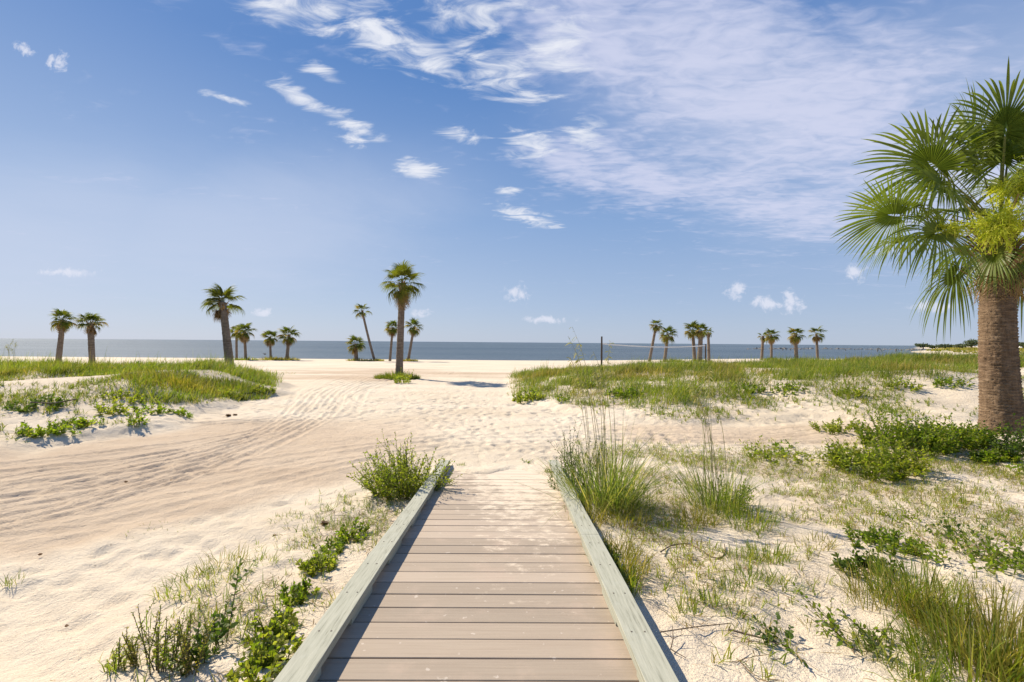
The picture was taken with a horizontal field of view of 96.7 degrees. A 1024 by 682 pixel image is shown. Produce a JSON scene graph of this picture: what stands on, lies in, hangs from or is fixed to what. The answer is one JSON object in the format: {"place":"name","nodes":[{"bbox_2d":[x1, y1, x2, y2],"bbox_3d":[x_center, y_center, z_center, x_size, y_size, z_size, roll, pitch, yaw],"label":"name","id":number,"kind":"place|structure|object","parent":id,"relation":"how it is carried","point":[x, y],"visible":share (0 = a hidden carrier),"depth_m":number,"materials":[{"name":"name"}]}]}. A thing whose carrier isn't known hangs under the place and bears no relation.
{"place":"outdoors","nodes":[
{"label":"outdoors","id":0,"kind":"place"},
{"bbox_2d":[0,366,259,442],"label":"sparse grass","id":1,"kind":"structure","parent":0,"point":[78,394],"depth_m":9.89,"materials":[{"name":"green plant"}]},
{"bbox_2d":[0,338,953,360],"bbox_3d":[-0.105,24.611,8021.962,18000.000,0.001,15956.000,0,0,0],"label":"water","id":2,"kind":"structure","parent":0,"point":[528,351],"depth_m":115.86,"materials":[{"name":"liquid"}]},
{"bbox_2d":[0,346,1023,681],"bbox_3d":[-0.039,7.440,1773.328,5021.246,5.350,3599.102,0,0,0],"label":"beach","id":3,"kind":"structure","parent":0,"point":[78,514],"depth_m":4.71,"materials":[{"name":"beige sand"}]},
{"bbox_2d":[3,393,68,411],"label":"leafy weed","id":4,"kind":"object","parent":3,"relation":"on","point":[10,406],"visible":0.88,"depth_m":8.49,"materials":[{"name":"green plant"}]},
{"bbox_2d":[16,419,81,437],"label":"leafy weed","id":5,"kind":"object","parent":3,"relation":"on","point":[38,432],"visible":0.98,"depth_m":7.21,"materials":[{"name":"green plant"}]},
{"bbox_2d":[50,308,77,361],"bbox_3d":[-26.717,-0.046,27.063,1.522,3.796,1.455,0,0,37],"label":"palm tree","id":6,"kind":"object","parent":3,"relation":"on","point":[62,326],"visible":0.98,"depth_m":26.93,"materials":[{"name":"green plant"}]},
{"bbox_2d":[60,415,105,428],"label":"leafy weed","id":7,"kind":"object","parent":3,"relation":"on","point":[81,421],"visible":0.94,"depth_m":7.75,"materials":[{"name":"green plant"}]},
{"bbox_2d":[73,312,108,362],"bbox_3d":[-22.645,0.149,24.470,1.401,3.375,1.552,0,0,26],"label":"palm tree","id":8,"kind":"object","parent":3,"relation":"on","point":[90,326],"visible":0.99,"depth_m":24.38,"materials":[{"name":"green plant"}]},
{"bbox_2d":[92,399,130,415],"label":"leafy weed","id":9,"kind":"object","parent":3,"relation":"on","point":[113,409],"visible":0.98,"depth_m":8.63,"materials":[{"name":"green plant"}]},
{"bbox_2d":[99,388,143,404],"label":"leafy weed","id":10,"kind":"object","parent":3,"relation":"on","point":[133,398],"visible":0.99,"depth_m":9.71,"materials":[{"name":"green plant"}]},
{"bbox_2d":[103,634,141,670],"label":"spiky weed","id":11,"kind":"object","parent":3,"relation":"on","point":[122,663],"visible":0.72,"depth_m":2.07,"materials":[{"name":"green plant"}]},
{"bbox_2d":[124,408,148,426],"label":"leafy weed","id":12,"kind":"object","parent":3,"relation":"on","point":[137,418],"visible":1,"depth_m":8.11,"materials":[{"name":"green plant"}]},
{"bbox_2d":[0,345,294,407],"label":"dune grass","id":13,"kind":"structure","parent":3,"relation":"on","point":[141,385],"depth_m":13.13,"materials":[{"name":"green plant"}]},
{"bbox_2d":[117,604,178,669],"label":"spiky weed","id":14,"kind":"object","parent":3,"relation":"on","point":[134,661],"visible":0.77,"depth_m":2.08,"materials":[{"name":"green plant"}]},
{"bbox_2d":[130,401,172,414],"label":"leafy weed","id":15,"kind":"object","parent":3,"relation":"on","point":[159,409],"visible":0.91,"depth_m":9.03,"materials":[{"name":"green plant"}]},
{"bbox_2d":[131,597,189,674],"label":"spiky weed","id":16,"kind":"object","parent":3,"relation":"on","point":[158,657],"visible":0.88,"depth_m":2.04,"materials":[{"name":"green plant"}]},
{"bbox_2d":[151,613,201,671],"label":"spiky weed","id":17,"kind":"object","parent":3,"relation":"on","point":[177,650],"visible":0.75,"depth_m":2.04,"materials":[{"name":"green plant"}]},
{"bbox_2d":[121,367,233,396],"bbox_3d":[-8.782,1.094,11.988,2.666,0.867,2.388,0,0,0],"label":"grass mound","id":18,"kind":"object","parent":3,"relation":"on","point":[181,380],"depth_m":11.71,"materials":[{"name":"green plant"}]},
{"bbox_2d":[167,610,214,677],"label":"spiky weed","id":19,"kind":"object","parent":3,"relation":"on","point":[187,653],"visible":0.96,"depth_m":1.98,"materials":[{"name":"green plant"}]},
{"bbox_2d":[163,620,225,676],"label":"leafy weed","id":20,"kind":"object","parent":3,"relation":"on","point":[199,637],"visible":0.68,"depth_m":2.06,"materials":[{"name":"green plant"}]},
{"bbox_2d":[143,559,251,608],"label":"grass tuft","id":21,"kind":"object","parent":3,"relation":"on","point":[185,584],"visible":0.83,"depth_m":2.92,"materials":[{"name":"green plant"}]},
{"bbox_2d":[189,542,248,575],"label":"grass tuft","id":22,"kind":"object","parent":3,"relation":"on","point":[228,558],"visible":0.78,"depth_m":3.28,"materials":[{"name":"beige plant"}]},
{"bbox_2d":[200,283,246,364],"bbox_3d":[-12.504,-0.470,19.723,1.829,4.133,1.446,1,0,-35],"label":"palm tree","id":23,"kind":"object","parent":3,"relation":"on","point":[222,312],"visible":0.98,"depth_m":19.45,"materials":[{"name":"green plant"}]},
{"bbox_2d":[199,556,257,647],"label":"leafy weed","id":24,"kind":"object","parent":3,"relation":"on","point":[223,626],"visible":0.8,"depth_m":2.24,"materials":[{"name":"green plant"}]},
{"bbox_2d":[193,375,271,400],"bbox_3d":[-7.881,1.304,12.902,2.200,0.678,1.827,0,0,0],"label":"grass mound","id":25,"kind":"object","parent":3,"relation":"on","point":[231,385],"depth_m":12.96,"materials":[{"name":"green plant"}]},
{"bbox_2d":[50,488,416,681],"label":"sparse grass","id":26,"kind":"structure","parent":3,"relation":"on","point":[286,573],"depth_m":2.70,"materials":[{"name":"green plant"}]},
{"bbox_2d":[233,323,256,359],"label":"palm tree","id":27,"kind":"object","parent":3,"relation":"on","point":[243,336],"visible":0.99,"depth_m":45.72,"materials":[{"name":"green plant"}]},
{"bbox_2d":[223,628,305,681],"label":"leafy weed","id":28,"kind":"object","parent":3,"relation":"on","point":[257,658],"visible":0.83,"depth_m":2.02,"materials":[{"name":"green plant"}]},
{"bbox_2d":[239,598,298,650],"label":"leafy weed","id":29,"kind":"object","parent":3,"relation":"on","point":[275,628],"visible":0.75,"depth_m":2.24,"materials":[{"name":"green plant"}]},
{"bbox_2d":[260,330,278,359],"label":"palm tree","id":30,"kind":"object","parent":3,"relation":"on","point":[269,342],"visible":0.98,"depth_m":46.90,"materials":[{"name":"green plant"}]},
{"bbox_2d":[275,326,300,359],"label":"palm tree","id":31,"kind":"object","parent":3,"relation":"on","point":[288,340],"visible":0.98,"depth_m":46.86,"materials":[{"name":"green plant"}]},
{"bbox_2d":[277,573,320,607],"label":"leafy weed","id":32,"kind":"object","parent":3,"relation":"on","point":[301,596],"visible":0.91,"depth_m":2.65,"materials":[{"name":"green plant"}]},
{"bbox_2d":[293,544,339,577],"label":"leafy weed","id":33,"kind":"object","parent":3,"relation":"on","point":[318,560],"visible":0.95,"depth_m":3.02,"materials":[{"name":"green plant"}]},
{"bbox_2d":[318,535,346,555],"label":"leafy weed","id":34,"kind":"object","parent":3,"relation":"on","point":[341,544],"visible":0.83,"depth_m":3.34,"materials":[{"name":"green plant"}]},
{"bbox_2d":[335,516,372,543],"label":"leafy weed","id":35,"kind":"object","parent":3,"relation":"on","point":[347,535],"visible":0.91,"depth_m":3.60,"materials":[{"name":"green plant"}]},
{"bbox_2d":[345,335,365,359],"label":"palm tree","id":36,"kind":"object","parent":3,"relation":"on","point":[356,348],"visible":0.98,"depth_m":46.85,"materials":[{"name":"green plant"}]},
{"bbox_2d":[353,303,374,359],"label":"palm tree","id":37,"kind":"object","parent":3,"relation":"on","point":[362,313],"visible":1,"depth_m":46.85,"materials":[{"name":"green plant"}]},
{"bbox_2d":[384,320,397,360],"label":"palm tree","id":38,"kind":"object","parent":3,"relation":"on","point":[391,331],"visible":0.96,"depth_m":46.84,"materials":[{"name":"green plant"}]},
{"bbox_2d":[371,369,420,379],"bbox_3d":[-5.043,1.424,20.097,2.312,0.524,1.465,0,0,0],"label":"grass mound","id":39,"kind":"object","parent":3,"relation":"on","point":[387,376],"depth_m":19.85,"materials":[{"name":"green plant"}]},
{"bbox_2d":[380,260,425,373],"bbox_3d":[-4.926,-0.880,20.676,2.225,5.629,2.202,0,0,0],"label":"palm tree","id":40,"kind":"object","parent":3,"relation":"on","point":[403,293],"visible":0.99,"depth_m":20.50,"materials":[{"name":"green plant"}]},
{"bbox_2d":[346,428,462,500],"bbox_3d":[-1.133,1.309,4.859,1.156,0.717,0.989,1,0,-16],"label":"shrub","id":41,"kind":"object","parent":3,"relation":"on","point":[399,479],"visible":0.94,"depth_m":4.73,"materials":[{"name":"green plant"}]},
{"bbox_2d":[404,317,423,359],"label":"palm tree","id":42,"kind":"object","parent":3,"relation":"on","point":[413,330],"visible":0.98,"depth_m":46.84,"materials":[{"name":"green plant"}]},
{"bbox_2d":[273,460,678,681],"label":"boardwalk","id":43,"kind":"structure","parent":3,"relation":"on","point":[466,577],"depth_m":2.46,"materials":[{"name":"brown wood"}]},
{"bbox_2d":[512,387,545,402],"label":"leafy weed","id":44,"kind":"object","parent":3,"relation":"on","point":[520,397],"visible":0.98,"depth_m":12.40,"materials":[{"name":"green plant"}]},
{"bbox_2d":[547,418,607,495],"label":"shrub","id":45,"kind":"object","parent":3,"relation":"on","point":[573,463],"visible":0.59,"depth_m":4.90,"materials":[{"name":"green plant"}]},
{"bbox_2d":[553,487,624,532],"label":"grass tuft","id":46,"kind":"object","parent":3,"relation":"on","point":[590,512],"visible":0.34,"depth_m":4.00,"materials":[{"name":"green plant"}]},
{"bbox_2d":[501,327,730,530],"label":"sea oats","id":47,"kind":"object","parent":3,"relation":"on","point":[603,494],"visible":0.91,"depth_m":4.42,"materials":[{"name":"green plant"}]},
{"bbox_2d":[577,524,666,587],"bbox_3d":[0.748,1.468,3.160,0.660,0.304,0.947,0,0,0],"label":"grass tuft","id":48,"kind":"object","parent":3,"relation":"on","point":[629,553],"visible":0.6,"depth_m":3.17,"materials":[{"name":"green plant"}]},
{"bbox_2d":[603,387,642,397],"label":"leafy weed","id":49,"kind":"object","parent":3,"relation":"on","point":[619,392],"visible":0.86,"depth_m":11.77,"materials":[{"name":"green plant"}]},
{"bbox_2d":[583,495,664,529],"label":"grass tuft","id":50,"kind":"object","parent":3,"relation":"on","point":[626,514],"visible":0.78,"depth_m":4.00,"materials":[{"name":"green plant"}]},
{"bbox_2d":[614,556,659,598],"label":"grass tuft","id":51,"kind":"object","parent":3,"relation":"on","point":[632,587],"visible":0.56,"depth_m":2.83,"materials":[{"name":"green plant"}]},
{"bbox_2d":[593,470,689,520],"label":"grass tuft","id":52,"kind":"object","parent":3,"relation":"on","point":[650,506],"visible":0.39,"depth_m":4.44,"materials":[{"name":"green plant"}]},
{"bbox_2d":[601,336,705,364],"bbox_3d":[10.408,1.044,31.996,12.766,2.547,0.120,1,0,-39],"label":"volleyball net","id":53,"kind":"object","parent":3,"relation":"on","point":[632,346],"visible":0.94,"depth_m":30.10,"materials":[{"name":"grey fabric"}]},
{"bbox_2d":[658,325,677,361],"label":"palm tree","id":54,"kind":"object","parent":3,"relation":"on","point":[667,338],"visible":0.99,"depth_m":49.70,"materials":[{"name":"green plant"}]},
{"bbox_2d":[660,591,711,616],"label":"grass tuft","id":55,"kind":"object","parent":3,"relation":"on","point":[693,608],"visible":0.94,"depth_m":2.54,"materials":[{"name":"green plant"}]},
{"bbox_2d":[683,321,700,359],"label":"palm tree","id":56,"kind":"object","parent":3,"relation":"on","point":[692,326],"visible":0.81,"depth_m":51.81,"materials":[{"name":"green plant"}]},
{"bbox_2d":[661,496,727,528],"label":"grass tuft","id":57,"kind":"object","parent":3,"relation":"on","point":[684,511],"visible":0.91,"depth_m":4.10,"materials":[{"name":"green plant"}]},
{"bbox_2d":[690,323,709,361],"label":"palm tree","id":58,"kind":"object","parent":3,"relation":"on","point":[701,335],"visible":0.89,"depth_m":50.75,"materials":[{"name":"green plant"}]},
{"bbox_2d":[684,575,730,607],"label":"grass tuft","id":59,"kind":"object","parent":3,"relation":"on","point":[709,596],"visible":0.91,"depth_m":2.62,"materials":[{"name":"green plant"}]},
{"bbox_2d":[626,366,799,516],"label":"sea oats","id":60,"kind":"object","parent":3,"relation":"on","point":[712,496],"visible":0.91,"depth_m":4.46,"materials":[{"name":"green plant"}]},
{"bbox_2d":[713,470,756,506],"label":"leafy weed","id":61,"kind":"object","parent":3,"relation":"on","point":[747,499],"visible":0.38,"depth_m":4.54,"materials":[{"name":"green plant"}]},
{"bbox_2d":[718,542,761,566],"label":"grass tuft","id":62,"kind":"object","parent":3,"relation":"on","point":[737,556],"visible":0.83,"depth_m":3.20,"materials":[{"name":"green plant"}]},
{"bbox_2d":[704,493,782,531],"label":"grass tuft","id":63,"kind":"object","parent":3,"relation":"on","point":[758,514],"visible":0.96,"depth_m":4.00,"materials":[{"name":"green plant"}]},
{"bbox_2d":[715,556,779,591],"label":"grass tuft","id":64,"kind":"object","parent":3,"relation":"on","point":[750,574],"visible":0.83,"depth_m":2.89,"materials":[{"name":"green plant"}]},
{"bbox_2d":[728,379,766,393],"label":"leafy weed","id":65,"kind":"object","parent":3,"relation":"on","point":[754,388],"visible":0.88,"depth_m":12.10,"materials":[{"name":"green plant"}]},
{"bbox_2d":[507,369,1023,424],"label":"sparse grass","id":66,"kind":"structure","parent":3,"relation":"on","point":[773,400],"depth_m":11.03,"materials":[{"name":"green plant"}]},
{"bbox_2d":[738,536,796,565],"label":"grass tuft","id":67,"kind":"object","parent":3,"relation":"on","point":[777,553],"visible":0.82,"depth_m":3.26,"materials":[{"name":"green plant"}]},
{"bbox_2d":[515,371,1023,425],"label":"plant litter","id":68,"kind":"object","parent":3,"relation":"on","point":[790,400],"visible":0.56,"depth_m":11.11,"materials":[{"name":"green plant"}]},
{"bbox_2d":[763,328,780,358],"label":"palm tree","id":69,"kind":"object","parent":3,"relation":"on","point":[770,339],"visible":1,"depth_m":57.86,"materials":[{"name":"green plant"}]},
{"bbox_2d":[751,611,807,668],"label":"leafy weed","id":70,"kind":"object","parent":3,"relation":"on","point":[789,634],"visible":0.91,"depth_m":2.27,"materials":[{"name":"green plant"}]},
{"bbox_2d":[755,562,805,593],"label":"grass tuft","id":71,"kind":"object","parent":3,"relation":"on","point":[769,575],"visible":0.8,"depth_m":2.86,"materials":[{"name":"plant"}]},
{"bbox_2d":[739,439,823,464],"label":"leafy weed","id":72,"kind":"object","parent":3,"relation":"on","point":[766,455],"visible":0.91,"depth_m":6.61,"materials":[{"name":"green plant"}]},
{"bbox_2d":[770,379,808,395],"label":"leafy weed","id":73,"kind":"object","parent":3,"relation":"on","point":[788,386],"visible":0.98,"depth_m":11.78,"materials":[{"name":"green plant"}]},
{"bbox_2d":[787,327,805,358],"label":"palm tree","id":74,"kind":"object","parent":3,"relation":"on","point":[795,339],"visible":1,"depth_m":56.83,"materials":[{"name":"green plant"}]},
{"bbox_2d":[787,528,846,550],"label":"grass tuft","id":75,"kind":"object","parent":3,"relation":"on","point":[813,539],"visible":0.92,"depth_m":3.52,"materials":[{"name":"green plant"}]},
{"bbox_2d":[807,325,826,358],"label":"palm tree","id":76,"kind":"object","parent":3,"relation":"on","point":[816,339],"visible":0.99,"depth_m":56.90,"materials":[{"name":"green plant"}]},
{"bbox_2d":[808,415,861,434],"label":"shrub","id":77,"kind":"object","parent":3,"relation":"on","point":[832,427],"visible":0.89,"depth_m":8.37,"materials":[{"name":"green plant"}]},
{"bbox_2d":[793,591,891,648],"bbox_3d":[1.716,1.458,2.399,0.341,0.175,0.431,0,0,0],"label":"leafy weed","id":78,"kind":"object","parent":3,"relation":"on","point":[813,606],"visible":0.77,"depth_m":2.37,"materials":[{"name":"green plant"}]},
{"bbox_2d":[786,579,906,653],"bbox_3d":[1.728,1.439,2.322,0.526,0.193,0.347,0,0,21],"label":"leafy weed","id":79,"kind":"object","parent":3,"relation":"on","point":[832,625],"visible":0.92,"depth_m":2.31,"materials":[{"name":"green plant"}]},
{"bbox_2d":[830,546,909,579],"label":"leafy weed","id":80,"kind":"object","parent":3,"relation":"on","point":[860,559],"visible":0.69,"depth_m":3.06,"materials":[{"name":"green plant"}]},
{"bbox_2d":[816,434,934,481],"bbox_3d":[4.812,1.521,6.058,1.281,0.472,1.150,0,0,0],"label":"shrub","id":81,"kind":"object","parent":3,"relation":"on","point":[883,460],"visible":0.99,"depth_m":5.89,"materials":[{"name":"green plant"}]},
{"bbox_2d":[813,548,958,624],"bbox_3d":[2.120,1.407,2.623,0.730,0.276,0.764,0,0,0],"label":"grass tuft","id":82,"kind":"object","parent":3,"relation":"on","point":[850,584],"visible":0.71,"depth_m":2.68,"materials":[{"name":"green plant"}]},
{"bbox_2d":[842,525,930,556],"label":"leafy weed","id":83,"kind":"object","parent":3,"relation":"on","point":[883,539],"visible":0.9,"depth_m":3.52,"materials":[{"name":"green plant"}]},
{"bbox_2d":[835,607,965,681],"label":"grass tuft","id":84,"kind":"object","parent":3,"relation":"on","point":[859,632],"visible":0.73,"depth_m":2.19,"materials":[{"name":"green plant"}]},
{"bbox_2d":[882,375,926,390],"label":"leafy weed","id":85,"kind":"object","parent":3,"relation":"on","point":[897,384],"visible":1,"depth_m":11.88,"materials":[{"name":"green plant"}]},
{"bbox_2d":[874,495,939,527],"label":"leafy weed","id":86,"kind":"object","parent":3,"relation":"on","point":[904,515],"visible":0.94,"depth_m":4.20,"materials":[{"name":"green plant"}]},
{"bbox_2d":[851,399,963,455],"bbox_3d":[6.224,1.315,7.143,1.447,0.790,1.415,0,0,0],"label":"shrub","id":87,"kind":"object","parent":3,"relation":"on","point":[951,444],"visible":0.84,"depth_m":6.86,"materials":[{"name":"green plant"}]},
{"bbox_2d":[832,539,999,626],"bbox_3d":[2.353,1.389,2.667,0.796,0.356,0.790,0,0,0],"label":"grass tuft","id":88,"kind":"object","parent":3,"relation":"on","point":[918,585],"visible":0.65,"depth_m":2.65,"materials":[{"name":"green plant"}]},
{"bbox_2d":[880,642,963,681],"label":"grass tuft","id":89,"kind":"object","parent":3,"relation":"on","point":[920,677],"visible":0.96,"depth_m":1.99,"materials":[{"name":"green plant"}]},
{"bbox_2d":[830,57,1023,433],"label":"palm tree","id":90,"kind":"object","parent":3,"relation":"on","point":[997,263],"visible":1,"depth_m":7.64,"materials":[{"name":"green plant"}]},
{"bbox_2d":[909,530,951,565],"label":"leafy weed","id":91,"kind":"object","parent":3,"relation":"on","point":[940,545],"visible":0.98,"depth_m":3.23,"materials":[{"name":"green plant"}]},
{"bbox_2d":[861,589,1023,681],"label":"sea oats","id":92,"kind":"object","parent":3,"relation":"on","point":[914,638],"visible":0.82,"depth_m":2.10,"materials":[{"name":"green plant"}]},
{"bbox_2d":[865,560,1023,681],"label":"sea oats","id":93,"kind":"object","parent":3,"relation":"on","point":[1011,629],"visible":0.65,"depth_m":2.36,"materials":[{"name":"green plant"}]},
{"bbox_2d":[894,412,1000,450],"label":"shrub","id":94,"kind":"object","parent":3,"relation":"on","point":[972,439],"visible":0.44,"depth_m":7.00,"materials":[{"name":"green plant"}]},
{"bbox_2d":[932,373,975,388],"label":"leafy weed","id":95,"kind":"object","parent":3,"relation":"on","point":[940,382],"visible":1,"depth_m":11.85,"materials":[{"name":"green plant"}]},
{"bbox_2d":[924,509,994,547],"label":"leafy weed","id":96,"kind":"object","parent":3,"relation":"on","point":[948,528],"visible":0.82,"depth_m":3.77,"materials":[{"name":"green plant"}]},
{"bbox_2d":[915,598,1023,681],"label":"sea oats","id":97,"kind":"object","parent":3,"relation":"on","point":[990,662],"visible":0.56,"depth_m":2.07,"materials":[{"name":"green plant"}]},
{"bbox_2d":[926,347,1023,352],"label":"scrub","id":98,"kind":"object","parent":3,"relation":"on","point":[967,349],"visible":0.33,"depth_m":145.04,"materials":[{"name":"green plant"}]},
{"bbox_2d":[938,522,1023,577],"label":"leafy weed","id":99,"kind":"object","parent":3,"relation":"on","point":[990,560],"visible":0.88,"depth_m":3.20,"materials":[{"name":"green plant"}]},
{"bbox_2d":[951,530,1023,572],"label":"leafy weed","id":100,"kind":"object","parent":3,"relation":"on","point":[1008,562],"visible":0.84,"depth_m":3.28,"materials":[{"name":"green plant"}]},
{"bbox_2d":[966,446,1021,463],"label":"shrub","id":101,"kind":"object","parent":3,"relation":"on","point":[992,456],"visible":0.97,"depth_m":6.36,"materials":[{"name":"green plant"}]},
{"bbox_2d":[976,413,1023,457],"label":"shrub","id":102,"kind":"object","parent":3,"relation":"on","point":[1014,445],"visible":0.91,"depth_m":6.56,"materials":[{"name":"green plant"}]},
{"bbox_2d":[0,0,1023,345],"label":"sky","id":103,"kind":"structure","parent":0,"point":[609,169],"materials":[{"name":"blue"}]},
{"bbox_2d":[506,345,1023,409],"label":"dune grass","id":104,"kind":"structure","parent":0,"point":[819,367],"depth_m":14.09,"materials":[{"name":"green plant"}]},
{"bbox_2d":[570,431,1023,681],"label":"sparse grass","id":105,"kind":"structure","parent":0,"point":[847,521],"depth_m":4.35,"materials":[{"name":"green plant"}]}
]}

